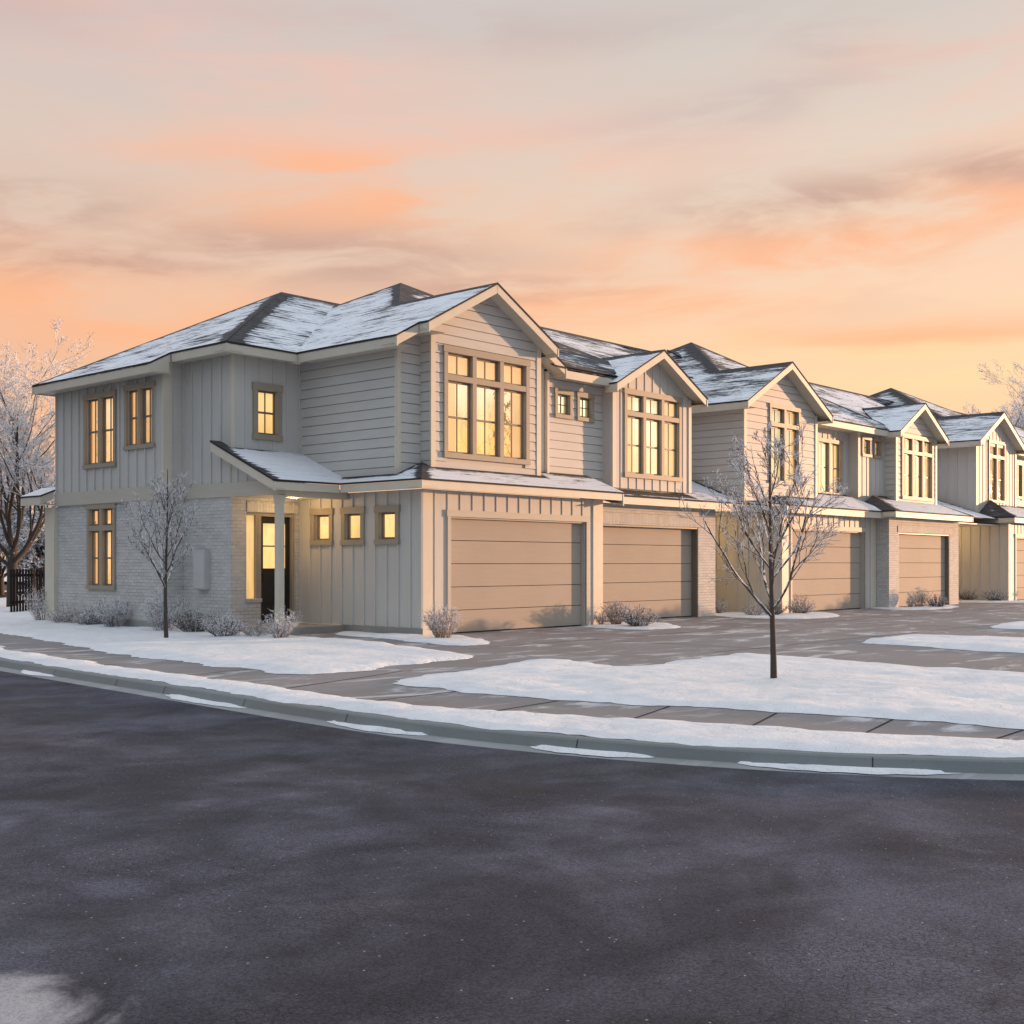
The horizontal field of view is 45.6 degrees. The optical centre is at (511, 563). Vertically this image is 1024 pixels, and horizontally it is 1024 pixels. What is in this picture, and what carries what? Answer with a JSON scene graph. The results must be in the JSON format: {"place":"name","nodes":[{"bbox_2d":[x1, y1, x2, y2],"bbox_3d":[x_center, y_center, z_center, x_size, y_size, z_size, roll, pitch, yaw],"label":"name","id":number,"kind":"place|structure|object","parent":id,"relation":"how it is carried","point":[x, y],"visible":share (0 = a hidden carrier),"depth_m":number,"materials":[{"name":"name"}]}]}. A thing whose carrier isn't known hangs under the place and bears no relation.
{"place":"outdoors","nodes":[
{"label":"outdoors","id":0,"kind":"place"},
{"bbox_2d":[0,566,339,634],"bbox_3d":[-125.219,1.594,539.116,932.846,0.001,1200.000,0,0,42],"label":"ground","id":1,"kind":"structure","parent":0,"point":[2,602],"depth_m":48.18,"materials":[{"name":"white snow"}]},
{"bbox_2d":[0,496,44,594],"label":"frosted tree","id":2,"kind":"object","parent":1,"relation":"on","point":[5,543],"visible":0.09,"depth_m":60.79,"materials":[{"name":"white plant"}]},
{"bbox_2d":[0,422,54,594],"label":"frosted tree","id":3,"kind":"object","parent":1,"relation":"on","point":[2,577],"visible":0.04,"depth_m":64.07,"materials":[{"name":"white plant"}]},
{"bbox_2d":[2,464,57,572],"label":"frosted tree","id":4,"kind":"object","parent":1,"relation":"on","point":[32,555],"visible":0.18,"depth_m":59.56,"materials":[{"name":"white plant"}]},
{"bbox_2d":[0,317,92,606],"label":"frosted tree","id":5,"kind":"object","parent":1,"relation":"on","point":[20,446],"visible":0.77,"depth_m":43.72,"materials":[{"name":"white plant"}]},
{"bbox_2d":[0,605,472,673],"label":"lawn snow","id":6,"kind":"structure","parent":1,"relation":"on","point":[289,654],"depth_m":21.99,"materials":[{"name":"white snow"}]},
{"bbox_2d":[10,568,44,611],"bbox_3d":[-15.570,0.852,40.942,0.398,1.379,5.283,0,0,1],"label":"picket fence","id":7,"kind":"object","parent":6,"relation":"on","point":[32,575],"visible":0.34,"depth_m":39.03,"materials":[{"name":"black wood"}]},
{"bbox_2d":[17,583,47,619],"bbox_3d":[-12.494,1.040,32.620,1.082,1.072,1.061,0,0,26],"label":"frosted shrub","id":8,"kind":"object","parent":6,"relation":"on","point":[38,609],"visible":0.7,"depth_m":32.43,"materials":[{"name":"white plant"}]},
{"bbox_2d":[45,600,79,622],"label":"frosted shrub","id":9,"kind":"object","parent":6,"relation":"on","point":[62,616],"visible":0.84,"depth_m":31.11,"materials":[{"name":"white plant"}]},
{"bbox_2d":[69,604,103,624],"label":"frosted shrub","id":10,"kind":"object","parent":6,"relation":"on","point":[89,618],"visible":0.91,"depth_m":30.17,"materials":[{"name":"white plant"}]},
{"bbox_2d":[92,594,134,626],"bbox_3d":[-9.614,1.118,29.408,1.074,0.915,1.099,0,0,19],"label":"frosted shrub","id":11,"kind":"object","parent":6,"relation":"on","point":[112,613],"visible":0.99,"depth_m":29.31,"materials":[{"name":"white plant"}]},
{"bbox_2d":[116,469,201,637],"bbox_3d":[-7.230,-0.172,24.761,1.697,3.489,1.795,0,0,-27],"label":"young tree","id":12,"kind":"object","parent":6,"relation":"on","point":[164,579],"visible":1,"depth_m":24.70,"materials":[{"name":"grey plant"}]},
{"bbox_2d":[137,584,189,630],"bbox_3d":[-7.955,1.025,27.819,1.098,1.102,1.206,0,0,42],"label":"frosted shrub","id":13,"kind":"object","parent":6,"relation":"on","point":[159,614],"visible":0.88,"depth_m":27.76,"materials":[{"name":"white plant"}]},
{"bbox_2d":[168,609,221,631],"bbox_3d":[-7.018,1.283,27.030,1.216,0.590,1.254,0,0,42],"label":"frosted shrub","id":14,"kind":"object","parent":6,"relation":"on","point":[185,625],"visible":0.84,"depth_m":26.89,"materials":[{"name":"white plant"}]},
{"bbox_2d":[199,612,249,635],"bbox_3d":[-6.038,1.284,25.744,0.996,0.587,1.102,0,0,42],"label":"frosted shrub","id":15,"kind":"object","parent":6,"relation":"on","point":[230,629],"visible":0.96,"depth_m":25.59,"materials":[{"name":"white plant"}]},
{"bbox_2d":[239,620,270,635],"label":"frosted shrub","id":16,"kind":"object","parent":6,"relation":"on","point":[248,632],"visible":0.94,"depth_m":25.57,"materials":[{"name":"white plant"}]},
{"bbox_2d":[257,608,302,637],"bbox_3d":[-4.701,1.204,25.118,0.872,0.743,0.961,0,0,42],"label":"frosted shrub","id":17,"kind":"object","parent":6,"relation":"on","point":[290,624],"visible":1,"depth_m":25.03,"materials":[{"name":"white plant"}]},
{"bbox_2d":[0,594,1023,773],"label":"kerb","id":18,"kind":"structure","parent":1,"relation":"on","point":[972,764],"depth_m":11.04,"materials":[{"name":"concrete"}]},
{"bbox_2d":[53,669,872,766],"bbox_3d":[-2.170,1.627,13.809,12.836,0.106,1.019,0,0,40],"label":"kerb joint","id":19,"kind":"object","parent":18,"relation":"on","point":[576,743],"visible":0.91,"depth_m":11.02,"materials":[{"name":"grey concrete"}]},
{"bbox_2d":[392,653,1023,728],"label":"lawn snow","id":20,"kind":"structure","parent":1,"relation":"on","point":[827,686],"depth_m":15.12,"materials":[{"name":"white snow"}]},
{"bbox_2d":[675,420,848,677],"bbox_3d":[3.364,-0.157,15.795,1.824,3.462,2.026,0,0,42],"label":"young tree","id":21,"kind":"object","parent":20,"relation":"on","point":[770,593],"visible":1,"depth_m":15.95,"materials":[{"name":"brown plant"}]},
{"bbox_2d":[963,376,1023,524],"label":"frosted tree","id":22,"kind":"object","parent":1,"relation":"on","point":[1017,422],"visible":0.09,"depth_m":78.09,"materials":[{"name":"white plant"}]},
{"bbox_2d":[978,359,1023,424],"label":"frosted tree","id":23,"kind":"object","parent":1,"relation":"on","point":[1019,366],"visible":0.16,"depth_m":81.28,"materials":[{"name":"white plant"}]},
{"bbox_2d":[0,585,1023,1023],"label":"road","id":24,"kind":"structure","parent":0,"point":[162,861],"depth_m":6.46,"materials":[{"name":"grey asphalt"}]},
{"bbox_2d":[0,667,1023,780],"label":"gutter","id":25,"kind":"object","parent":24,"relation":"on","point":[733,765],"visible":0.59,"depth_m":11.19,"materials":[{"name":"concrete"}]},
{"bbox_2d":[21,670,56,676],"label":"gutter snow","id":26,"kind":"structure","parent":25,"relation":"on","point":[32,673],"depth_m":18.33,"materials":[{"name":"white snow"}]},
{"bbox_2d":[164,694,245,707],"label":"gutter snow","id":27,"kind":"structure","parent":25,"relation":"on","point":[188,698],"depth_m":14.67,"materials":[{"name":"white snow"}]},
{"bbox_2d":[327,720,426,734],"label":"gutter snow","id":28,"kind":"structure","parent":25,"relation":"on","point":[377,729],"depth_m":12.19,"materials":[{"name":"white snow"}]},
{"bbox_2d":[530,745,652,757],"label":"gutter snow","id":29,"kind":"structure","parent":25,"relation":"on","point":[584,751],"depth_m":10.71,"materials":[{"name":"white snow"}]},
{"bbox_2d":[738,761,957,774],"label":"gutter snow","id":30,"kind":"structure","parent":25,"relation":"on","point":[848,769],"depth_m":9.81,"materials":[{"name":"white snow"}]},
{"bbox_2d":[0,603,1023,755],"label":"driveway","id":31,"kind":"structure","parent":0,"point":[622,649],"depth_m":21.11,"materials":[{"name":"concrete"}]},
{"bbox_2d":[20,282,623,634],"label":"townhouse","id":32,"kind":"structure","parent":31,"relation":"on","point":[255,419],"depth_m":28.74,"materials":[{"name":"white paint"}]},
{"bbox_2d":[82,389,116,468],"bbox_3d":[-10.270,-3.343,30.716,1.590,1.890,0.365,0,0,42],"label":"window","id":33,"kind":"structure","parent":32,"relation":"in","point":[104,410],"depth_m":30.64,"materials":[{"name":"yellow glass"}]},
{"bbox_2d":[85,503,116,589],"bbox_3d":[-10.239,-0.418,30.743,1.400,2.160,0.365,0,0,42],"label":"window","id":34,"kind":"structure","parent":32,"relation":"in","point":[104,528],"depth_m":30.65,"materials":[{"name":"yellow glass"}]},
{"bbox_2d":[123,380,155,450],"bbox_3d":[-8.894,-3.548,29.486,1.380,1.580,0.365,0,0,42],"label":"window","id":35,"kind":"structure","parent":32,"relation":"in","point":[143,399],"depth_m":29.39,"materials":[{"name":"yellow glass"}]},
{"bbox_2d":[252,382,282,441],"bbox_3d":[-5.829,-3.538,28.627,0.365,1.320,0.870,0,0,42],"label":"window","id":36,"kind":"structure","parent":32,"relation":"in","point":[263,401],"depth_m":28.73,"materials":[{"name":"yellow glass"}]},
{"bbox_2d":[246,512,293,623],"bbox_3d":[-5.753,0.127,28.740,0.150,2.610,1.430,0,0,42],"label":"front door","id":37,"kind":"structure","parent":32,"relation":"in","point":[264,523],"depth_m":28.81,"materials":[{"name":"brown wood"}]},
{"bbox_2d":[309,508,333,545],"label":"window","id":38,"kind":"structure","parent":32,"relation":"in","point":[324,515],"depth_m":28.89,"materials":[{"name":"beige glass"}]},
{"bbox_2d":[340,506,365,544],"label":"window","id":39,"kind":"structure","parent":32,"relation":"in","point":[357,520],"depth_m":28.12,"materials":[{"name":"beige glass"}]},
{"bbox_2d":[374,505,400,544],"bbox_3d":[-2.692,-0.853,27.294,0.830,0.870,0.365,0,0,42],"label":"window","id":40,"kind":"structure","parent":32,"relation":"in","point":[392,512],"depth_m":27.35,"materials":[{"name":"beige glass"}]},
{"bbox_2d":[442,344,530,464],"bbox_3d":[-0.668,-3.673,28.774,0.365,2.550,2.990,0,0,42],"label":"window","id":41,"kind":"structure","parent":32,"relation":"in","point":[481,397],"depth_m":28.88,"materials":[{"name":"yellow glass"}]},
{"bbox_2d":[446,510,589,633],"bbox_3d":[0.164,0.197,28.996,0.290,2.770,5.120,0,0,42],"label":"garage door","id":42,"kind":"structure","parent":32,"relation":"in","point":[511,571],"depth_m":28.94,"materials":[{"name":"beige metal"}]},
{"bbox_2d":[554,388,573,419],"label":"window","id":43,"kind":"structure","parent":32,"relation":"in","point":[558,399],"depth_m":31.40,"materials":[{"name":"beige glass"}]},
{"bbox_2d":[576,391,594,422],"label":"window","id":44,"kind":"structure","parent":32,"relation":"in","point":[580,402],"depth_m":32.08,"materials":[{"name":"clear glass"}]},
{"bbox_2d":[336,631,488,645],"bbox_3d":[-1.931,1.553,25.890,2.028,0.046,5.466,0,0,-37],"label":"snow patch","id":45,"kind":"object","parent":31,"relation":"on","point":[457,640],"visible":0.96,"depth_m":25.12,"materials":[{"name":"white snow"}]},
{"bbox_2d":[418,604,461,637],"bbox_3d":[-1.466,1.214,25.304,0.931,0.724,1.063,0,0,4],"label":"frosted shrub","id":46,"kind":"object","parent":45,"relation":"on","point":[439,625],"visible":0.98,"depth_m":25.15,"materials":[{"name":"white plant"}]},
{"bbox_2d":[0,646,1023,757],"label":"kerb snow","id":47,"kind":"structure","parent":31,"relation":"on","point":[712,734],"depth_m":11.52,"materials":[{"name":"white snow"}]},
{"bbox_2d":[583,621,680,629],"bbox_3d":[3.107,1.551,30.679,2.956,0.050,3.109,0,0,42],"label":"snow patch","id":48,"kind":"object","parent":31,"relation":"on","point":[651,626],"visible":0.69,"depth_m":29.71,"materials":[{"name":"white snow"}]},
{"bbox_2d":[594,611,605,623],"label":"frosted shrub","id":49,"kind":"object","parent":48,"relation":"on","point":[600,619],"visible":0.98,"depth_m":30.90,"materials":[{"name":"grey plant"}]},
{"bbox_2d":[600,596,630,623],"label":"frosted shrub","id":50,"kind":"object","parent":48,"relation":"on","point":[615,614],"visible":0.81,"depth_m":30.80,"materials":[{"name":"grey plant"}]},
{"bbox_2d":[618,603,660,625],"bbox_3d":[3.084,1.265,29.970,1.012,0.627,0.995,0,0,42],"label":"frosted shrub","id":51,"kind":"object","parent":48,"relation":"on","point":[633,620],"visible":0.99,"depth_m":29.83,"materials":[{"name":"grey plant"}]},
{"bbox_2d":[540,326,768,621],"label":"townhouse","id":52,"kind":"structure","parent":31,"relation":"on","point":[658,554],"depth_m":34.28,"materials":[{"name":"white paint"}]},
{"bbox_2d":[603,524,697,621],"bbox_3d":[3.824,0.247,34.336,0.328,2.670,4.720,0,0,42],"label":"garage door","id":53,"kind":"structure","parent":52,"relation":"in","point":[655,566],"depth_m":34.58,"materials":[{"name":"beige metal"}]},
{"bbox_2d":[623,388,682,481],"bbox_3d":[3.821,-3.518,33.869,0.365,2.400,2.770,0,0,42],"label":"window","id":54,"kind":"structure","parent":52,"relation":"in","point":[650,425],"depth_m":34.06,"materials":[{"name":"yellow glass"}]},
{"bbox_2d":[715,612,839,618],"bbox_3d":[8.002,1.550,36.666,4.020,0.051,4.594,0,0,3],"label":"snow patch","id":55,"kind":"object","parent":31,"relation":"on","point":[807,615],"visible":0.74,"depth_m":36.04,"materials":[{"name":"white snow"}]},
{"bbox_2d":[715,597,727,612],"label":"frosted shrub","id":56,"kind":"object","parent":55,"relation":"on","point":[719,608],"visible":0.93,"depth_m":37.83,"materials":[{"name":"grey plant"}]},
{"bbox_2d":[741,603,763,614],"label":"frosted shrub","id":57,"kind":"object","parent":55,"relation":"on","point":[754,612],"visible":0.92,"depth_m":36.22,"materials":[{"name":"grey plant"}]},
{"bbox_2d":[760,599,786,614],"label":"frosted shrub","id":58,"kind":"object","parent":55,"relation":"on","point":[777,612],"visible":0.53,"depth_m":36.53,"materials":[{"name":"grey plant"}]},
{"bbox_2d":[786,594,816,612],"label":"frosted shrub","id":59,"kind":"object","parent":55,"relation":"on","point":[802,609],"visible":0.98,"depth_m":37.43,"materials":[{"name":"grey plant"}]},
{"bbox_2d":[667,342,889,612],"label":"townhouse","id":60,"kind":"structure","parent":31,"relation":"on","point":[745,401],"depth_m":39.51,"materials":[{"name":"grey wood"}]},
{"bbox_2d":[768,403,800,485],"bbox_3d":[8.638,-3.778,39.107,0.365,2.520,2.000,0,0,42],"label":"window","id":61,"kind":"structure","parent":60,"relation":"in","point":[782,420],"depth_m":39.19,"materials":[{"name":"yellow glass"}]},
{"bbox_2d":[789,524,866,612],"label":"garage door","id":62,"kind":"structure","parent":60,"relation":"in","point":[838,580],"depth_m":40.92,"materials":[{"name":"beige metal"}]},
{"bbox_2d":[818,437,842,494],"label":"window","id":63,"kind":"structure","parent":60,"relation":"in","point":[827,468],"depth_m":43.24,"materials":[{"name":"clear glass"}]},
{"bbox_2d":[809,382,998,606],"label":"townhouse","id":64,"kind":"structure","parent":31,"relation":"on","point":[893,477],"depth_m":45.39,"materials":[{"name":"white paint"}]},
{"bbox_2d":[861,435,871,457],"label":"window","id":65,"kind":"structure","parent":64,"relation":"in","point":[864,439],"depth_m":44.43,"materials":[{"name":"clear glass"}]},
{"bbox_2d":[872,437,882,458],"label":"window","id":66,"kind":"structure","parent":64,"relation":"in","point":[875,440],"depth_m":45.12,"materials":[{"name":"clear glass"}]},
{"bbox_2d":[901,433,933,501],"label":"window","id":67,"kind":"structure","parent":64,"relation":"in","point":[914,455],"depth_m":46.81,"materials":[{"name":"clear glass"}]},
{"bbox_2d":[899,533,948,606],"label":"garage door","id":68,"kind":"structure","parent":64,"relation":"in","point":[923,558],"depth_m":45.25,"materials":[{"name":"beige metal"}]},
{"bbox_2d":[874,605,958,609],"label":"snow patch","id":69,"kind":"object","parent":31,"relation":"on","point":[931,607],"visible":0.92,"depth_m":42.30,"materials":[{"name":"white snow"}]},
{"bbox_2d":[904,595,915,606],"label":"frosted shrub","id":70,"kind":"object","parent":69,"relation":"on","point":[910,603],"visible":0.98,"depth_m":42.96,"materials":[{"name":"grey plant"}]},
{"bbox_2d":[909,585,932,606],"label":"frosted shrub","id":71,"kind":"object","parent":69,"relation":"on","point":[921,600],"visible":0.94,"depth_m":43.32,"materials":[{"name":"grey plant"}]},
{"bbox_2d":[925,594,949,606],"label":"frosted shrub","id":72,"kind":"object","parent":69,"relation":"on","point":[936,603],"visible":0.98,"depth_m":43.05,"materials":[{"name":"grey plant"}]},
{"bbox_2d":[862,634,1023,652],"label":"snow patch","id":73,"kind":"object","parent":31,"relation":"on","point":[993,644],"visible":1,"depth_m":23.57,"materials":[{"name":"white snow"}]},
{"bbox_2d":[870,388,1023,599],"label":"townhouse","id":74,"kind":"structure","parent":31,"relation":"on","point":[977,464],"depth_m":51.63,"materials":[{"name":"beige wood"}]},
{"bbox_2d":[988,439,1005,502],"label":"window","id":75,"kind":"structure","parent":74,"relation":"in","point":[994,458],"depth_m":52.77,"materials":[{"name":"clear glass"}]},
{"bbox_2d":[1014,534,1023,599],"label":"garage door","id":76,"kind":"structure","parent":74,"relation":"in","point":[1019,538],"depth_m":52.13,"materials":[{"name":"beige metal"}]},
{"bbox_2d":[955,411,1023,524],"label":"townhouse","id":77,"kind":"structure","parent":31,"relation":"on","point":[1020,475],"depth_m":57.27,"materials":[{"name":"beige wood"}]},
{"bbox_2d":[1017,462,1023,498],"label":"window","id":78,"kind":"structure","parent":77,"relation":"in","point":[1018,463],"depth_m":57.22,"materials":[{"name":"clear glass"}]},
{"bbox_2d":[959,600,1023,602],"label":"snow patch","id":79,"kind":"object","parent":31,"relation":"on","point":[991,601],"visible":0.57,"depth_m":49.00,"materials":[{"name":"white snow"}]},
{"bbox_2d":[959,589,978,599],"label":"frosted shrub","id":80,"kind":"object","parent":79,"relation":"on","point":[966,597],"visible":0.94,"depth_m":51.46,"materials":[{"name":"grey plant"}]},
{"bbox_2d":[980,589,1008,600],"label":"frosted shrub","id":81,"kind":"object","parent":79,"relation":"on","point":[993,596],"visible":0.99,"depth_m":50.35,"materials":[{"name":"grey plant"}]},
{"bbox_2d":[990,621,1023,628],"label":"snow patch","id":82,"kind":"object","parent":31,"relation":"on","point":[1015,625],"visible":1,"depth_m":29.65,"materials":[{"name":"white snow"}]},
{"bbox_2d":[0,0,1023,564],"label":"sky","id":83,"kind":"structure","parent":0,"point":[834,189],"materials":[{"name":"orange"}]}
]}

